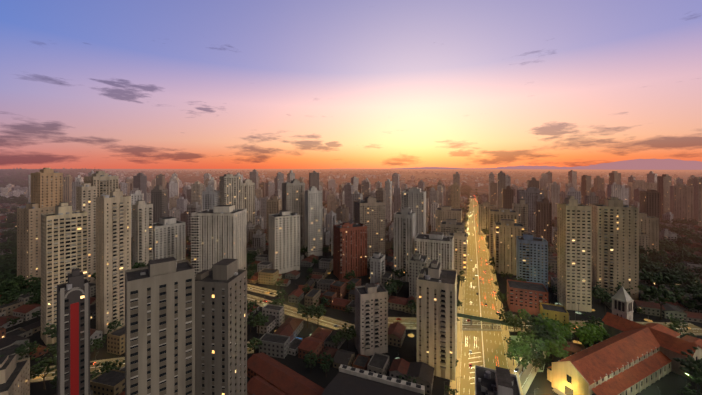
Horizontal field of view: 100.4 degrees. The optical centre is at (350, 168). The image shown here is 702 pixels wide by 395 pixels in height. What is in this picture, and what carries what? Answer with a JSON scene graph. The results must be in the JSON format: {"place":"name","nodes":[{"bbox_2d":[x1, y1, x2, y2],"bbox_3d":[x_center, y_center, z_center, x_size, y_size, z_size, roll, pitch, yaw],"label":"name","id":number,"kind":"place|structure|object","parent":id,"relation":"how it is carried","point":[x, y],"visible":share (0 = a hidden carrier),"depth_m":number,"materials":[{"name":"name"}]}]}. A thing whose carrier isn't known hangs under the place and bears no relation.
{"place":"outdoors","nodes":[
{"label":"outdoors","id":0,"kind":"place"},
{"bbox_2d":[41,202,87,344],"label":"tower","id":1,"kind":"structure","parent":0,"point":[64,239],"depth_m":223.70,"materials":[{"name":"grey concrete"}]},
{"bbox_2d":[96,189,130,333],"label":"tower","id":2,"kind":"structure","parent":0,"point":[113,236],"depth_m":236.89,"materials":[{"name":"grey concrete"}]},
{"bbox_2d":[333,222,366,278],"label":"tower","id":3,"kind":"structure","parent":0,"point":[349,247],"depth_m":353.34,"materials":[{"name":"red brick"}]},
{"bbox_2d":[0,169,701,394],"bbox_3d":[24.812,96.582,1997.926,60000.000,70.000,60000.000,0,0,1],"label":"ground","id":4,"kind":"structure","parent":0,"point":[671,383],"depth_m":266.81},
{"bbox_2d":[0,266,14,279],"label":"tree","id":5,"kind":"object","parent":4,"relation":"on","point":[4,274],"visible":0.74,"depth_m":309.93,"materials":[{"name":"green plant"}]},
{"bbox_2d":[0,288,18,304],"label":"tree","id":6,"kind":"object","parent":4,"relation":"on","point":[7,293],"visible":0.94,"depth_m":266.30,"materials":[{"name":"green plant"}]},
{"bbox_2d":[1,196,24,203],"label":"tree","id":7,"kind":"object","parent":4,"relation":"on","point":[13,200],"visible":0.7,"depth_m":1023.48,"materials":[{"name":"plant"}]},
{"bbox_2d":[0,275,28,288],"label":"tree","id":8,"kind":"object","parent":4,"relation":"on","point":[12,282],"visible":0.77,"depth_m":287.62,"materials":[{"name":"green plant"}]},
{"bbox_2d":[14,340,41,359],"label":"tree","id":9,"kind":"object","parent":4,"relation":"on","point":[21,348],"visible":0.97,"depth_m":196.26,"materials":[{"name":"green plant"}]},
{"bbox_2d":[17,203,54,288],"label":"tower","id":10,"kind":"structure","parent":4,"relation":"on","point":[28,240],"depth_m":297.61,"materials":[{"name":"grey concrete"}]},
{"bbox_2d":[30,354,56,389],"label":"tree","id":11,"kind":"object","parent":4,"relation":"on","point":[38,370],"visible":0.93,"depth_m":172.91,"materials":[{"name":"green plant"}]},
{"bbox_2d":[31,168,62,207],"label":"tower","id":12,"kind":"structure","parent":4,"relation":"on","point":[46,187],"depth_m":311.00,"materials":[{"name":"grey"}]},
{"bbox_2d":[42,323,56,337],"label":"tree","id":13,"kind":"object","parent":4,"relation":"on","point":[48,330],"visible":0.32,"depth_m":208.39,"materials":[{"name":"green plant"}]},
{"bbox_2d":[44,342,56,355],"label":"tree","id":14,"kind":"object","parent":4,"relation":"on","point":[53,350],"visible":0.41,"depth_m":194.10,"materials":[{"name":"green plant"}]},
{"bbox_2d":[56,268,89,394],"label":"tower","id":15,"kind":"structure","parent":4,"relation":"on","point":[76,278],"depth_m":125.35,"materials":[{"name":"grey concrete"}]},
{"bbox_2d":[60,283,87,394],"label":"building facade trim","id":16,"kind":"structure","parent":15,"relation":"attached to","point":[74,348],"depth_m":124.03,"materials":[{"name":"red paint"}]},
{"bbox_2d":[76,183,96,282],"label":"tower","id":17,"kind":"structure","parent":4,"relation":"on","point":[86,194],"depth_m":321.91,"materials":[{"name":"grey"}]},
{"bbox_2d":[90,337,104,356],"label":"tree","id":18,"kind":"object","parent":4,"relation":"on","point":[96,343],"visible":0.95,"depth_m":204.16,"materials":[{"name":"green plant"}]},
{"bbox_2d":[84,171,118,196],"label":"tower","id":19,"kind":"structure","parent":4,"relation":"on","point":[104,183],"depth_m":343.65,"materials":[{"name":"grey"}]},
{"bbox_2d":[94,361,114,376],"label":"tree","id":20,"kind":"object","parent":4,"relation":"on","point":[104,368],"visible":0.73,"depth_m":176.81,"materials":[{"name":"green plant"}]},
{"bbox_2d":[106,359,124,369],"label":"tree","id":21,"kind":"object","parent":4,"relation":"on","point":[115,367],"visible":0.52,"depth_m":181.01,"materials":[{"name":"green plant"}]},
{"bbox_2d":[107,319,123,331],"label":"tree","id":22,"kind":"object","parent":4,"relation":"on","point":[109,326],"visible":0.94,"depth_m":230.58,"materials":[{"name":"green plant"}]},
{"bbox_2d":[132,200,152,267],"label":"tower","id":23,"kind":"structure","parent":4,"relation":"on","point":[142,231],"depth_m":330.99,"materials":[{"name":"grey concrete"}]},
{"bbox_2d":[125,257,194,394],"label":"tower","id":24,"kind":"structure","parent":4,"relation":"on","point":[159,326],"depth_m":117.75,"materials":[{"name":"grey concrete"}]},
{"bbox_2d":[153,217,185,260],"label":"tower","id":25,"kind":"structure","parent":4,"relation":"on","point":[169,236],"depth_m":367.20,"materials":[{"name":"grey concrete"}]},
{"bbox_2d":[191,205,246,276],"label":"tower","id":26,"kind":"structure","parent":4,"relation":"on","point":[218,233],"depth_m":333.63,"materials":[{"name":"grey concrete"}]},
{"bbox_2d":[195,258,246,394],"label":"tower","id":27,"kind":"structure","parent":4,"relation":"on","point":[221,327],"depth_m":125.87,"materials":[{"name":"grey concrete"}]},
{"bbox_2d":[219,174,240,208],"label":"tower","id":28,"kind":"structure","parent":4,"relation":"on","point":[230,188],"depth_m":458.58,"materials":[{"name":"grey"}]},
{"bbox_2d":[0,203,463,218],"bbox_3d":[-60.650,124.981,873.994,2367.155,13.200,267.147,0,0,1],"label":"buildings","id":29,"kind":"structure","parent":4,"relation":"on","point":[8,206],"depth_m":920.77,"materials":[{"name":"grey"}]},
{"bbox_2d":[241,179,254,223],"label":"tower","id":30,"kind":"structure","parent":4,"relation":"on","point":[248,194],"depth_m":528.61,"materials":[{"name":"grey"}]},
{"bbox_2d":[247,300,261,319],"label":"tree","id":31,"kind":"object","parent":4,"relation":"on","point":[250,305],"visible":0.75,"depth_m":251.65,"materials":[{"name":"green plant"}]},
{"bbox_2d":[247,337,262,353],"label":"tree","id":32,"kind":"object","parent":4,"relation":"on","point":[252,345],"visible":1,"depth_m":202.09,"materials":[{"name":"green plant"}]},
{"bbox_2d":[247,309,268,335],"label":"tree","id":33,"kind":"object","parent":4,"relation":"on","point":[260,316],"visible":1,"depth_m":226.96,"materials":[{"name":"green plant"}]},
{"bbox_2d":[0,353,520,394],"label":"buildings","id":34,"kind":"structure","parent":4,"relation":"on","point":[267,375],"depth_m":159.33,"materials":[{"name":"grey"}]},
{"bbox_2d":[269,210,299,273],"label":"tower","id":35,"kind":"structure","parent":4,"relation":"on","point":[284,241],"depth_m":369.96,"materials":[{"name":"grey concrete"}]},
{"bbox_2d":[0,311,584,394],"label":"houses","id":36,"kind":"structure","parent":4,"relation":"on","point":[282,341],"depth_m":205.33,"materials":[{"name":"grey concrete"}]},
{"bbox_2d":[282,179,304,250],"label":"tower","id":37,"kind":"structure","parent":4,"relation":"on","point":[293,195],"depth_m":460.39,"materials":[{"name":"grey"}]},
{"bbox_2d":[297,303,319,327],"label":"tree","id":38,"kind":"object","parent":4,"relation":"on","point":[305,312],"visible":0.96,"depth_m":239.71,"materials":[{"name":"green plant"}]},
{"bbox_2d":[303,350,318,373],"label":"tree","id":39,"kind":"object","parent":4,"relation":"on","point":[307,360],"visible":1,"depth_m":187.56,"materials":[{"name":"green plant"}]},
{"bbox_2d":[305,186,321,256],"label":"tower","id":40,"kind":"structure","parent":4,"relation":"on","point":[313,219],"depth_m":436.41,"materials":[{"name":"grey"}]},
{"bbox_2d":[307,300,326,318],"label":"tree","id":41,"kind":"object","parent":4,"relation":"on","point":[321,310],"visible":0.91,"depth_m":239.89,"materials":[{"name":"green plant"}]},
{"bbox_2d":[319,349,333,369],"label":"tree","id":42,"kind":"object","parent":4,"relation":"on","point":[327,357],"visible":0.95,"depth_m":189.45,"materials":[{"name":"green plant"}]},
{"bbox_2d":[329,332,342,348],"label":"tree","id":43,"kind":"object","parent":4,"relation":"on","point":[335,338],"visible":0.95,"depth_m":209.49,"materials":[{"name":"green plant"}]},
{"bbox_2d":[337,321,356,348],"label":"tree","id":44,"kind":"object","parent":4,"relation":"on","point":[350,333],"visible":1,"depth_m":212.21,"materials":[{"name":"green plant"}]},
{"bbox_2d":[19,185,676,297],"bbox_3d":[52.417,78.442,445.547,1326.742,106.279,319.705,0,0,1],"label":"buildings","id":45,"kind":"structure","parent":4,"relation":"on","point":[649,202],"depth_m":472.60,"materials":[{"name":"grey concrete"}]},
{"bbox_2d":[0,236,701,326],"bbox_3d":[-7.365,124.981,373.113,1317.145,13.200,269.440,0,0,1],"label":"low-rise buildings","id":46,"kind":"structure","parent":4,"relation":"on","point":[334,292],"depth_m":293.78,"materials":[{"name":"grey"}]},
{"bbox_2d":[0,170,701,203],"bbox_3d":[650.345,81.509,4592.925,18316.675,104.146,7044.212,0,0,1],"label":"city","id":47,"kind":"object","parent":4,"relation":"on","point":[18,191],"visible":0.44,"depth_m":2870.79,"materials":[{"name":"grey"}]},
{"bbox_2d":[0,214,701,244],"bbox_3d":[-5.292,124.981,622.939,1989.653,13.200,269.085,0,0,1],"label":"buildings","id":48,"kind":"structure","parent":4,"relation":"on","point":[2,218],"depth_m":610.68,"materials":[{"name":"grey"}]},
{"bbox_2d":[28,169,694,208],"bbox_3d":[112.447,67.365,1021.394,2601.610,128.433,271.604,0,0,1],"label":"city buildings","id":49,"kind":"structure","parent":4,"relation":"on","point":[269,188],"depth_m":962.06,"materials":[{"name":"grey concrete"}]},
{"bbox_2d":[34,219,690,378],"bbox_3d":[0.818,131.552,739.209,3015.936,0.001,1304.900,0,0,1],"label":"lamp light pools","id":50,"kind":"object","parent":4,"relation":"on","point":[409,335],"visible":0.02,"depth_m":231.45,"materials":[{"name":"yellow"}]},
{"bbox_2d":[30,284,701,394],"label":"street","id":51,"kind":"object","parent":4,"relation":"on","point":[527,375],"visible":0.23,"depth_m":244.73,"materials":[{"name":"grey asphalt"}]},
{"bbox_2d":[63,170,693,231],"bbox_3d":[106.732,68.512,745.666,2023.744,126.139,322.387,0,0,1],"label":"city buildings","id":52,"kind":"structure","parent":4,"relation":"on","point":[177,204],"depth_m":727.43,"materials":[{"name":"grey concrete"}]},
{"bbox_2d":[382,278,396,297],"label":"tree","id":53,"kind":"object","parent":4,"relation":"on","point":[391,288],"visible":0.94,"depth_m":281.89,"materials":[{"name":"green plant"}]},
{"bbox_2d":[414,232,453,269],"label":"tower","id":54,"kind":"structure","parent":4,"relation":"on","point":[439,246],"depth_m":327.28,"materials":[{"name":"grey"}]},
{"bbox_2d":[417,260,456,380],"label":"tower","id":55,"kind":"structure","parent":4,"relation":"on","point":[436,316],"depth_m":186.02,"materials":[{"name":"grey concrete"}]},
{"bbox_2d":[441,219,463,234],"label":"tower","id":56,"kind":"structure","parent":4,"relation":"on","point":[450,225],"depth_m":433.83,"materials":[{"name":"grey"}]},
{"bbox_2d":[446,230,466,275],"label":"tower","id":57,"kind":"structure","parent":4,"relation":"on","point":[460,250],"depth_m":360.24,"materials":[{"name":"grey"}]},
{"bbox_2d":[478,201,495,235],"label":"tower","id":58,"kind":"structure","parent":4,"relation":"on","point":[483,213],"depth_m":575.92,"materials":[{"name":"grey"}]},
{"bbox_2d":[457,312,522,332],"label":"footbridge","id":59,"kind":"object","parent":4,"relation":"on","point":[481,318],"visible":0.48,"depth_m":241.60,"materials":[{"name":"grey concrete"}]},
{"bbox_2d":[495,289,508,307],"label":"tree","id":60,"kind":"object","parent":4,"relation":"on","point":[501,296],"visible":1,"depth_m":274.53,"materials":[{"name":"green plant"}]},
{"bbox_2d":[489,208,516,256],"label":"tower","id":61,"kind":"structure","parent":4,"relation":"on","point":[497,215],"depth_m":434.00,"materials":[{"name":"grey"}]},
{"bbox_2d":[496,306,514,329],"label":"tree","id":62,"kind":"object","parent":4,"relation":"on","point":[508,314],"visible":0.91,"depth_m":236.46,"materials":[{"name":"green plant"}]},
{"bbox_2d":[468,336,545,383],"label":"church square paving","id":63,"kind":"structure","parent":4,"relation":"on","point":[505,361],"depth_m":198.12,"materials":[{"name":"stone"}]},
{"bbox_2d":[507,338,534,365],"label":"tree","id":64,"kind":"object","parent":63,"relation":"on","point":[512,346],"visible":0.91,"depth_m":191.89,"materials":[{"name":"green plant"}]},
{"bbox_2d":[511,350,533,371],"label":"tree","id":65,"kind":"object","parent":63,"relation":"on","point":[524,362],"visible":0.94,"depth_m":187.43,"materials":[{"name":"green plant"}]},
{"bbox_2d":[516,332,533,352],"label":"tree","id":66,"kind":"object","parent":63,"relation":"on","point":[525,344],"visible":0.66,"depth_m":196.21,"materials":[{"name":"green plant"}]},
{"bbox_2d":[523,323,543,351],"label":"tree","id":67,"kind":"object","parent":63,"relation":"on","point":[534,329],"visible":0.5,"depth_m":207.54,"materials":[{"name":"green plant"}]},
{"bbox_2d":[521,313,548,330],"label":"tree","id":68,"kind":"object","parent":63,"relation":"on","point":[534,320],"visible":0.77,"depth_m":217.48,"materials":[{"name":"green plant"}]},
{"bbox_2d":[535,349,551,369],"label":"tree","id":69,"kind":"object","parent":63,"relation":"on","point":[545,360],"visible":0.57,"depth_m":189.20,"materials":[{"name":"green plant"}]},
{"bbox_2d":[535,313,566,336],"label":"tree","id":70,"kind":"object","parent":63,"relation":"on","point":[551,325],"visible":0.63,"depth_m":213.04,"materials":[{"name":"green plant"}]},
{"bbox_2d":[494,219,524,275],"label":"tower","id":71,"kind":"structure","parent":4,"relation":"on","point":[507,232],"depth_m":363.36,"materials":[{"name":"grey"}]},
{"bbox_2d":[506,316,523,334],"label":"tree","id":72,"kind":"object","parent":4,"relation":"on","point":[513,321],"visible":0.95,"depth_m":229.05,"materials":[{"name":"green plant"}]},
{"bbox_2d":[517,187,543,232],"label":"tower","id":73,"kind":"structure","parent":4,"relation":"on","point":[530,196],"depth_m":573.09,"materials":[{"name":"grey"}]},
{"bbox_2d":[525,351,547,371],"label":"tree","id":74,"kind":"object","parent":4,"relation":"on","point":[536,361],"visible":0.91,"depth_m":187.24,"materials":[{"name":"green plant"}]},
{"bbox_2d":[526,328,558,352],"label":"tree","id":75,"kind":"object","parent":4,"relation":"on","point":[549,337],"visible":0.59,"depth_m":197.90,"materials":[{"name":"green plant"}]},
{"bbox_2d":[532,337,563,366],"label":"tree","id":76,"kind":"object","parent":4,"relation":"on","point":[545,348],"visible":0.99,"depth_m":190.70,"materials":[{"name":"green plant"}]},
{"bbox_2d":[540,302,568,336],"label":"building","id":77,"kind":"structure","parent":4,"relation":"on","point":[560,313],"depth_m":232.61,"materials":[{"name":"yellow"}]},
{"bbox_2d":[552,333,569,347],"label":"tree","id":78,"kind":"object","parent":4,"relation":"on","point":[563,341],"visible":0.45,"depth_m":201.91,"materials":[{"name":"green plant"}]},
{"bbox_2d":[550,325,572,337],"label":"tree","id":79,"kind":"object","parent":4,"relation":"on","point":[562,332],"visible":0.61,"depth_m":210.79,"materials":[{"name":"green plant"}]},
{"bbox_2d":[557,196,591,311],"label":"tower","id":80,"kind":"structure","parent":4,"relation":"on","point":[574,253],"depth_m":270.85,"materials":[{"name":"grey concrete"}]},
{"bbox_2d":[573,325,597,348],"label":"tree","id":81,"kind":"object","parent":4,"relation":"on","point":[587,338],"visible":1,"depth_m":206.59,"materials":[{"name":"green plant"}]},
{"bbox_2d":[575,322,606,344],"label":"tree","id":82,"kind":"object","parent":4,"relation":"on","point":[599,334],"visible":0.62,"depth_m":210.40,"materials":[{"name":"green plant"}]},
{"bbox_2d":[582,314,603,327],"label":"tree","id":83,"kind":"object","parent":4,"relation":"on","point":[593,319],"visible":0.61,"depth_m":223.78,"materials":[{"name":"green plant"}]},
{"bbox_2d":[592,282,611,303],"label":"tree","id":84,"kind":"object","parent":4,"relation":"on","point":[599,289],"visible":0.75,"depth_m":282.92,"materials":[{"name":"green plant"}]},
{"bbox_2d":[592,290,612,312],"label":"tree","id":85,"kind":"object","parent":4,"relation":"on","point":[607,296],"visible":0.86,"depth_m":265.40,"materials":[{"name":"green plant"}]},
{"bbox_2d":[547,312,701,394],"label":"church","id":86,"kind":"structure","parent":4,"relation":"on","point":[628,357],"depth_m":181.12,"materials":[{"name":"red tile"}]},
{"bbox_2d":[627,180,656,200],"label":"tower","id":87,"kind":"structure","parent":4,"relation":"on","point":[642,184],"depth_m":841.82,"materials":[{"name":"grey"}]},
{"bbox_2d":[639,212,658,257],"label":"tower","id":88,"kind":"structure","parent":4,"relation":"on","point":[649,225],"depth_m":419.75,"materials":[{"name":"grey"}]},
{"bbox_2d":[639,266,669,286],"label":"tree","id":89,"kind":"object","parent":4,"relation":"on","point":[654,278],"visible":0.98,"depth_m":299.60,"materials":[{"name":"green plant"}]},
{"bbox_2d":[642,260,670,285],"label":"tree","id":90,"kind":"object","parent":4,"relation":"on","point":[653,268],"visible":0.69,"depth_m":328.31,"materials":[{"name":"green plant"}]},
{"bbox_2d":[648,247,668,257],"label":"tree","id":91,"kind":"object","parent":4,"relation":"on","point":[657,253],"visible":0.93,"depth_m":392.73,"materials":[{"name":"green plant"}]},
{"bbox_2d":[637,284,683,319],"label":"tree","id":92,"kind":"object","parent":4,"relation":"on","point":[652,291],"visible":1,"depth_m":252.30,"materials":[{"name":"green plant"}]},
{"bbox_2d":[655,271,689,283],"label":"tree","id":93,"kind":"object","parent":4,"relation":"on","point":[675,278],"visible":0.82,"depth_m":298.13,"materials":[{"name":"green plant"}]},
{"bbox_2d":[660,268,690,278],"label":"tree","id":94,"kind":"object","parent":4,"relation":"on","point":[677,271],"visible":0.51,"depth_m":315.98,"materials":[{"name":"green plant"}]},
{"bbox_2d":[667,314,688,337],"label":"tree","id":95,"kind":"object","parent":4,"relation":"on","point":[676,323],"visible":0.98,"depth_m":226.20,"materials":[{"name":"green plant"}]},
{"bbox_2d":[672,225,694,236],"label":"tree","id":96,"kind":"object","parent":4,"relation":"on","point":[682,231],"visible":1,"depth_m":511.73,"materials":[{"name":"green plant"}]},
{"bbox_2d":[672,347,701,392],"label":"tree","id":97,"kind":"object","parent":4,"relation":"on","point":[698,362],"visible":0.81,"depth_m":171.29,"materials":[{"name":"green plant"}]},
{"bbox_2d":[677,296,700,310],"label":"tree","id":98,"kind":"object","parent":4,"relation":"on","point":[689,304],"visible":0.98,"depth_m":263.34,"materials":[{"name":"green plant"}]},
{"bbox_2d":[677,384,701,394],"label":"tree","id":99,"kind":"object","parent":4,"relation":"on","point":[691,392],"visible":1,"depth_m":157.83,"materials":[{"name":"green plant"}]},
{"bbox_2d":[679,358,701,386],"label":"tree","id":100,"kind":"object","parent":4,"relation":"on","point":[698,380],"visible":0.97,"depth_m":165.41,"materials":[{"name":"green plant"}]},
{"bbox_2d":[686,282,701,293],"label":"tree","id":101,"kind":"object","parent":4,"relation":"on","point":[692,288],"visible":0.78,"depth_m":284.28,"materials":[{"name":"green plant"}]},
{"bbox_2d":[689,251,701,263],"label":"tree","id":102,"kind":"object","parent":4,"relation":"on","point":[695,258],"visible":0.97,"depth_m":366.25,"materials":[{"name":"green plant"}]},
{"bbox_2d":[0,0,701,168],"label":"sky","id":103,"kind":"structure","parent":0,"point":[88,84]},
{"bbox_2d":[354,195,384,259],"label":"tower","id":104,"kind":"structure","parent":0,"point":[369,212],"depth_m":413.10,"materials":[{"name":"grey concrete"}]},
{"bbox_2d":[355,283,387,355],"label":"tower","id":105,"kind":"structure","parent":0,"point":[371,316],"depth_m":206.72,"materials":[{"name":"grey concrete"}]},
{"bbox_2d":[394,207,415,281],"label":"tower","id":106,"kind":"structure","parent":0,"point":[404,227],"depth_m":341.36,"materials":[{"name":"grey"}]},
{"bbox_2d":[401,187,425,235],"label":"tower","id":107,"kind":"structure","parent":0,"point":[413,199],"depth_m":451.00,"materials":[{"name":"grey"}]},
{"bbox_2d":[436,204,461,231],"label":"tower","id":108,"kind":"structure","parent":0,"point":[444,213],"depth_m":508.83,"materials":[{"name":"grey"}]},
{"bbox_2d":[449,196,522,394],"bbox_3d":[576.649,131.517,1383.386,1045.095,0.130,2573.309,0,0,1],"label":"avenue road","id":109,"kind":"structure","parent":0,"point":[488,343],"depth_m":266.80,"materials":[{"name":"grey asphalt"}]},
{"bbox_2d":[507,279,547,315],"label":"building","id":110,"kind":"structure","parent":0,"point":[529,297],"depth_m":266.37,"materials":[{"name":"red"}]},
{"bbox_2d":[516,233,547,290],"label":"tower","id":111,"kind":"structure","parent":0,"point":[531,258],"depth_m":318.01,"materials":[{"name":"blue glass"}]},
{"bbox_2d":[391,159,701,169],"bbox_3d":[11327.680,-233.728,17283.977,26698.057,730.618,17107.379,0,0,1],"label":"mountains","id":112,"kind":"structure","parent":0,"point":[655,164],"depth_m":18698.69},
{"bbox_2d":[589,197,638,299],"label":"tower","id":113,"kind":"structure","parent":0,"point":[615,240],"depth_m":294.09,"materials":[{"name":"grey concrete"}]},
{"bbox_2d":[611,283,633,320],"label":"church bell tower","id":114,"kind":"structure","parent":0,"point":[622,302],"depth_m":225.12,"materials":[{"name":"paint"}]},
{"bbox_2d":[670,183,693,223],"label":"tower","id":115,"kind":"structure","parent":0,"point":[681,201],"depth_m":692.74,"materials":[{"name":"brown"}]},
{"bbox_2d":[694,177,701,226],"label":"tower","id":116,"kind":"structure","parent":0,"point":[698,199],"depth_m":647.37,"materials":[{"name":"brown"}]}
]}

